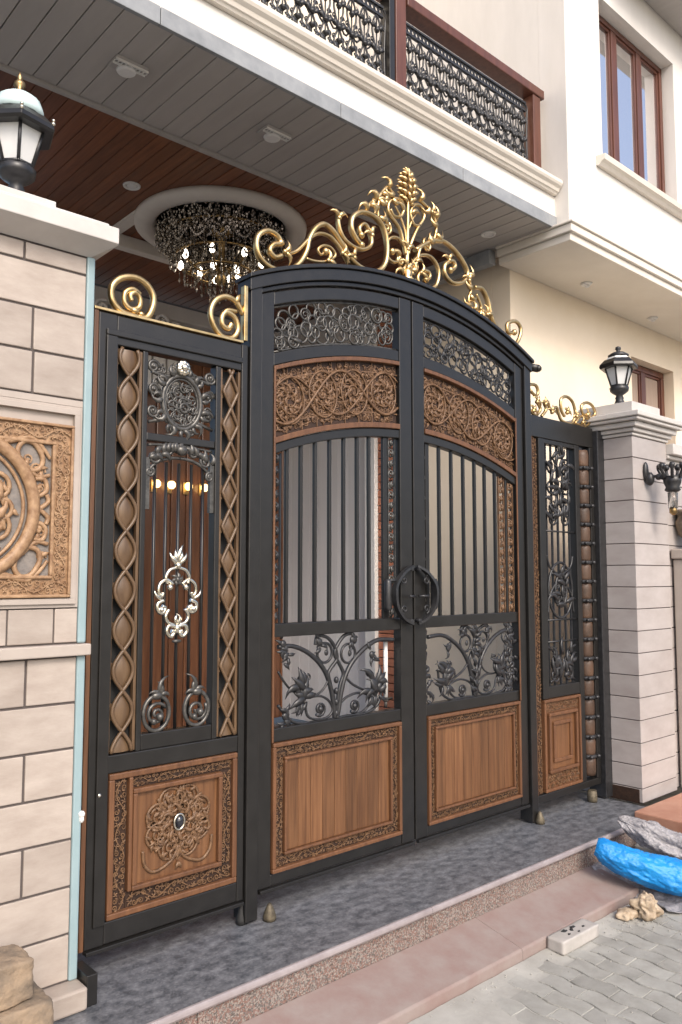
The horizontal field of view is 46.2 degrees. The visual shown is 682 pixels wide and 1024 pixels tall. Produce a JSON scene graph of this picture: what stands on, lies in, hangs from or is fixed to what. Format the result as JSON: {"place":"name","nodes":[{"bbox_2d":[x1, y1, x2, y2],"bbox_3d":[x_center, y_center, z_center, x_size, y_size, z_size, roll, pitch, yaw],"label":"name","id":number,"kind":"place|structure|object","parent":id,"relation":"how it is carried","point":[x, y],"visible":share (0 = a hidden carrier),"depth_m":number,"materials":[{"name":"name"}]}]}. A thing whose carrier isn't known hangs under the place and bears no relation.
{"place":"outdoors","nodes":[
{"label":"outdoors","id":0,"kind":"place"},
{"bbox_2d":[0,981,53,1023],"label":"stone block","id":1,"kind":"object","parent":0,"point":[37,1008],"depth_m":2.30,"materials":[{"name":"beige stone"}]},
{"bbox_2d":[0,944,33,1011],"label":"stone block","id":2,"kind":"object","parent":1,"relation":"on","point":[16,972],"depth_m":2.31,"materials":[{"name":"beige stone"}]},
{"bbox_2d":[0,184,118,1020],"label":"stone pillar","id":3,"kind":"structure","parent":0,"point":[50,253],"depth_m":2.65,"materials":[{"name":"beige stone"}]},
{"bbox_2d":[0,72,54,191],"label":"pillar lantern","id":4,"kind":"object","parent":3,"relation":"on","point":[27,130],"visible":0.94,"depth_m":2.79,"materials":[{"name":"black metal"}]},
{"bbox_2d":[240,865,638,1023],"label":"pavement slab","id":5,"kind":"structure","parent":0,"point":[411,983],"depth_m":3.27,"materials":[{"name":"pink stone"}]},
{"bbox_2d":[274,717,681,806],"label":"ground","id":6,"kind":"structure","parent":0,"point":[645,804],"depth_m":6.00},
{"bbox_2d":[54,724,643,1023],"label":"platform","id":7,"kind":"structure","parent":6,"relation":"on","point":[152,978],"depth_m":3.35,"materials":[{"name":"grey stone"}]},
{"bbox_2d":[0,0,681,731],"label":"house","id":8,"kind":"structure","parent":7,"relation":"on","point":[596,198],"depth_m":6.03,"materials":[{"name":"white stone"}]},
{"bbox_2d":[107,54,148,79],"bbox_3d":[-1.050,-2.174,3.930,0.177,0.028,0.122,4,-6,-42],"label":"ceiling light","id":9,"kind":"object","parent":8,"relation":"attached to","point":[124,67],"visible":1,"depth_m":3.91,"materials":[{"name":"grey metal"}]},
{"bbox_2d":[123,181,140,190],"bbox_3d":[-1.383,-2.154,5.285,0.117,0.009,0.117,4,-6,-42],"label":"downlight","id":10,"kind":"object","parent":8,"relation":"attached to","point":[131,185],"visible":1,"depth_m":5.28,"materials":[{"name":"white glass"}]},
{"bbox_2d":[151,479,160,492],"bbox_3d":[-1.659,-0.239,7.176,0.072,0.120,0.095,4,-6,-42],"label":"wall lamp","id":11,"kind":"object","parent":8,"relation":"attached to","point":[158,483],"visible":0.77,"depth_m":7.17,"materials":[{"name":"glass"}]},
{"bbox_2d":[167,480,175,493],"bbox_3d":[-1.548,-0.231,7.276,0.072,0.120,0.095,4,-6,-42],"label":"wall lamp","id":12,"kind":"object","parent":8,"relation":"attached to","point":[171,485],"visible":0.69,"depth_m":7.25,"materials":[{"name":"white glass"}]},
{"bbox_2d":[183,482,188,494],"bbox_3d":[-1.414,-0.221,7.396,0.072,0.120,0.095,4,-6,-42],"label":"wall lamp","id":13,"kind":"object","parent":8,"relation":"attached to","point":[185,488],"visible":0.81,"depth_m":7.41,"materials":[{"name":"glass"}]},
{"bbox_2d":[199,483,207,495],"bbox_3d":[-1.288,-0.212,7.510,0.072,0.120,0.095,4,-6,-42],"label":"wall lamp","id":14,"kind":"object","parent":8,"relation":"attached to","point":[205,487],"visible":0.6,"depth_m":7.50,"materials":[{"name":"glass"}]},
{"bbox_2d":[154,202,285,304],"bbox_3d":[-0.884,-1.816,5.885,0.963,0.580,0.963,4,-6,-42],"label":"chandelier","id":15,"kind":"object","parent":8,"relation":"hanging from","point":[177,245],"visible":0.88,"depth_m":5.68,"materials":[{"name":"gold metal"}]},
{"bbox_2d":[257,124,290,143],"bbox_3d":[-0.383,-2.125,4.524,0.177,0.028,0.122,4,-6,-42],"label":"ceiling light","id":16,"kind":"object","parent":8,"relation":"attached to","point":[269,133],"visible":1,"depth_m":4.50,"materials":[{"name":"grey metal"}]},
{"bbox_2d":[279,308,364,720],"bbox_3d":[-0.234,0.046,7.844,0.080,3.960,1.538,4,-6,-42],"label":"folding door","id":17,"kind":"structure","parent":8,"relation":"in","point":[317,681],"depth_m":7.66,"materials":[{"name":"grey metal"}]},
{"bbox_2d":[258,0,543,167],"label":"balcony railing","id":18,"kind":"object","parent":8,"relation":"on","point":[390,49],"visible":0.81,"depth_m":5.09,"materials":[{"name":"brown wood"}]},
{"bbox_2d":[481,231,495,237],"bbox_3d":[1.078,-2.028,5.842,0.110,0.009,0.110,4,-6,-42],"label":"downlight","id":19,"kind":"object","parent":8,"relation":"attached to","point":[487,234],"visible":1,"depth_m":5.84,"materials":[{"name":"white glass"}]},
{"bbox_2d":[580,281,591,287],"bbox_3d":[1.986,-1.836,6.479,0.105,0.032,0.098,4,-6,-42],"label":"spotlight","id":20,"kind":"object","parent":8,"relation":"attached to","point":[587,284],"visible":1,"depth_m":6.46,"materials":[{"name":"grey metal"}]},
{"bbox_2d":[599,15,664,192],"bbox_3d":[2.353,-3.280,6.619,1.226,1.324,0.060,4,-6,-42],"label":"window","id":21,"kind":"structure","parent":8,"relation":"in","point":[631,83],"depth_m":6.68,"materials":[{"name":"brown wood"}]},
{"bbox_2d":[632,365,665,443],"bbox_3d":[2.914,-0.696,7.725,0.836,1.436,0.060,4,-6,-42],"label":"window","id":22,"kind":"structure","parent":8,"relation":"in","point":[647,384],"depth_m":7.86,"materials":[{"name":"brown wood"}]},
{"bbox_2d":[647,316,657,321],"bbox_3d":[2.860,-1.766,7.344,0.105,0.032,0.098,4,-6,-42],"label":"spotlight","id":23,"kind":"object","parent":8,"relation":"attached to","point":[652,318],"visible":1,"depth_m":7.32,"materials":[{"name":"grey metal"}]},
{"bbox_2d":[147,828,624,1023],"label":"platform nosing","id":24,"kind":"object","parent":7,"relation":"attached to","point":[198,1007],"visible":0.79,"depth_m":3.10,"materials":[{"name":"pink grey granite"}]},
{"bbox_2d":[233,166,544,922],"bbox_3d":[0.350,-0.047,4.055,2.092,3.549,0.147,4,-6,-42],"label":"arched gateway","id":25,"kind":"object","parent":7,"relation":"on","point":[255,285],"visible":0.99,"depth_m":3.88,"materials":[{"name":"grey paint"}]},
{"bbox_2d":[77,273,247,957],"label":"side gate","id":26,"kind":"structure","parent":25,"relation":"attached to","point":[161,839],"depth_m":3.05,"materials":[{"name":"black metal"}]},
{"bbox_2d":[257,288,416,895],"bbox_3d":[0.001,0.240,3.713,0.950,2.727,0.138,4,-6,-42],"label":"gate leaf","id":27,"kind":"object","parent":25,"relation":"attached to","point":[336,789],"visible":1,"depth_m":3.68,"materials":[{"name":"grey paint"}]},
{"bbox_2d":[410,301,529,842],"bbox_3d":[0.720,0.291,4.342,0.956,2.727,0.113,4,-6,-42],"label":"gate leaf","id":28,"kind":"object","parent":25,"relation":"attached to","point":[471,761],"visible":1,"depth_m":4.32,"materials":[{"name":"grey paint"}]},
{"bbox_2d":[532,364,541,371],"bbox_3d":[1.157,-0.887,4.866,0.104,0.068,0.118,-3,-6,33],"label":"wall camera","id":29,"kind":"object","parent":25,"relation":"attached to","point":[536,368],"depth_m":4.87,"materials":[{"name":"white metal"}]},
{"bbox_2d":[530,383,612,803],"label":"side gate","id":30,"kind":"structure","parent":25,"relation":"attached to","point":[574,743],"depth_m":4.99,"materials":[{"name":"black metal"}]},
{"bbox_2d":[173,833,635,1023],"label":"platform riser","id":31,"kind":"object","parent":7,"relation":"attached to","point":[242,1008],"visible":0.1,"depth_m":3.21,"materials":[{"name":"brown stone"}]},
{"bbox_2d":[566,401,681,803],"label":"stone pillar","id":32,"kind":"structure","parent":6,"relation":"on","point":[636,435],"depth_m":5.14,"materials":[{"name":"stone"}]},
{"bbox_2d":[599,346,637,403],"bbox_3d":[1.870,-0.909,5.382,0.250,0.421,0.250,4,-6,-42],"label":"pillar lantern","id":33,"kind":"object","parent":32,"relation":"on","point":[618,366],"visible":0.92,"depth_m":5.33,"materials":[{"name":"black metal"}]},
{"bbox_2d":[643,461,681,514],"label":"wall sconce","id":34,"kind":"object","parent":32,"relation":"attached to","point":[672,482],"depth_m":5.11,"materials":[{"name":"black metal"}]},
{"bbox_2d":[665,444,681,786],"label":"boundary wall","id":35,"kind":"structure","parent":6,"relation":"on","point":[673,452],"depth_m":5.44,"materials":[{"name":"stone"}]},
{"bbox_2d":[490,904,681,1023],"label":"pavers","id":36,"kind":"object","parent":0,"point":[647,989],"visible":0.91,"depth_m":3.21,"materials":[{"name":"grey concrete"}]},
{"bbox_2d":[408,904,642,1023],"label":"cement smear","id":37,"kind":"object","parent":36,"relation":"on","point":[487,1008],"visible":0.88,"depth_m":3.13},
{"bbox_2d":[418,905,681,1022],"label":"grit","id":38,"kind":"object","parent":36,"relation":"on","point":[569,971],"visible":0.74,"depth_m":3.54,"materials":[{"name":"grey gravel"}]},
{"bbox_2d":[547,919,598,954],"bbox_3d":[1.040,1.897,3.578,0.289,0.059,0.090,4,-6,-42],"label":"cut stone","id":39,"kind":"object","parent":36,"relation":"on","point":[577,934],"visible":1,"depth_m":3.54,"materials":[{"name":"white stone"}]},
{"bbox_2d":[615,906,638,920],"bbox_3d":[1.375,1.926,3.845,0.140,0.042,0.089,4,-6,-42],"label":"plaster lump","id":40,"kind":"object","parent":36,"relation":"on","point":[627,913],"visible":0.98,"depth_m":3.82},
{"bbox_2d":[591,862,681,912],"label":"plastic sheet","id":41,"kind":"object","parent":36,"relation":"on","point":[670,903],"visible":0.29,"depth_m":4.03,"materials":[{"name":"grey plastic"}]},
{"bbox_2d":[594,837,681,896],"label":"plastic bag","id":42,"kind":"object","parent":41,"relation":"on","point":[661,873],"visible":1,"depth_m":3.99,"materials":[{"name":"blue plastic"}]},
{"bbox_2d":[635,843,661,854],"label":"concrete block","id":43,"kind":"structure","parent":41,"relation":"on","point":[637,846],"depth_m":4.45,"materials":[{"name":"grey concrete"}]},
{"bbox_2d":[617,815,681,859],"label":"plastic bag","id":44,"kind":"object","parent":41,"relation":"on","point":[655,836],"visible":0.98,"depth_m":4.23,"materials":[{"name":"white plastic"}]},
{"bbox_2d":[629,890,663,920],"bbox_3d":[1.472,1.893,3.861,0.149,0.110,0.136,4,-6,-42],"label":"plaster lump","id":45,"kind":"object","parent":36,"relation":"on","point":[645,906],"visible":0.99,"depth_m":3.82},
{"bbox_2d":[635,793,681,832],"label":"entrance step","id":46,"kind":"object","parent":36,"relation":"on","point":[666,813],"visible":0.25,"depth_m":4.66,"materials":[{"name":"orange stone"}]},
{"bbox_2d":[671,509,681,787],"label":"stone pilaster","id":47,"kind":"object","parent":46,"relation":"on","point":[676,555],"visible":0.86,"depth_m":5.39,"materials":[{"name":"beige stone"}]}
]}

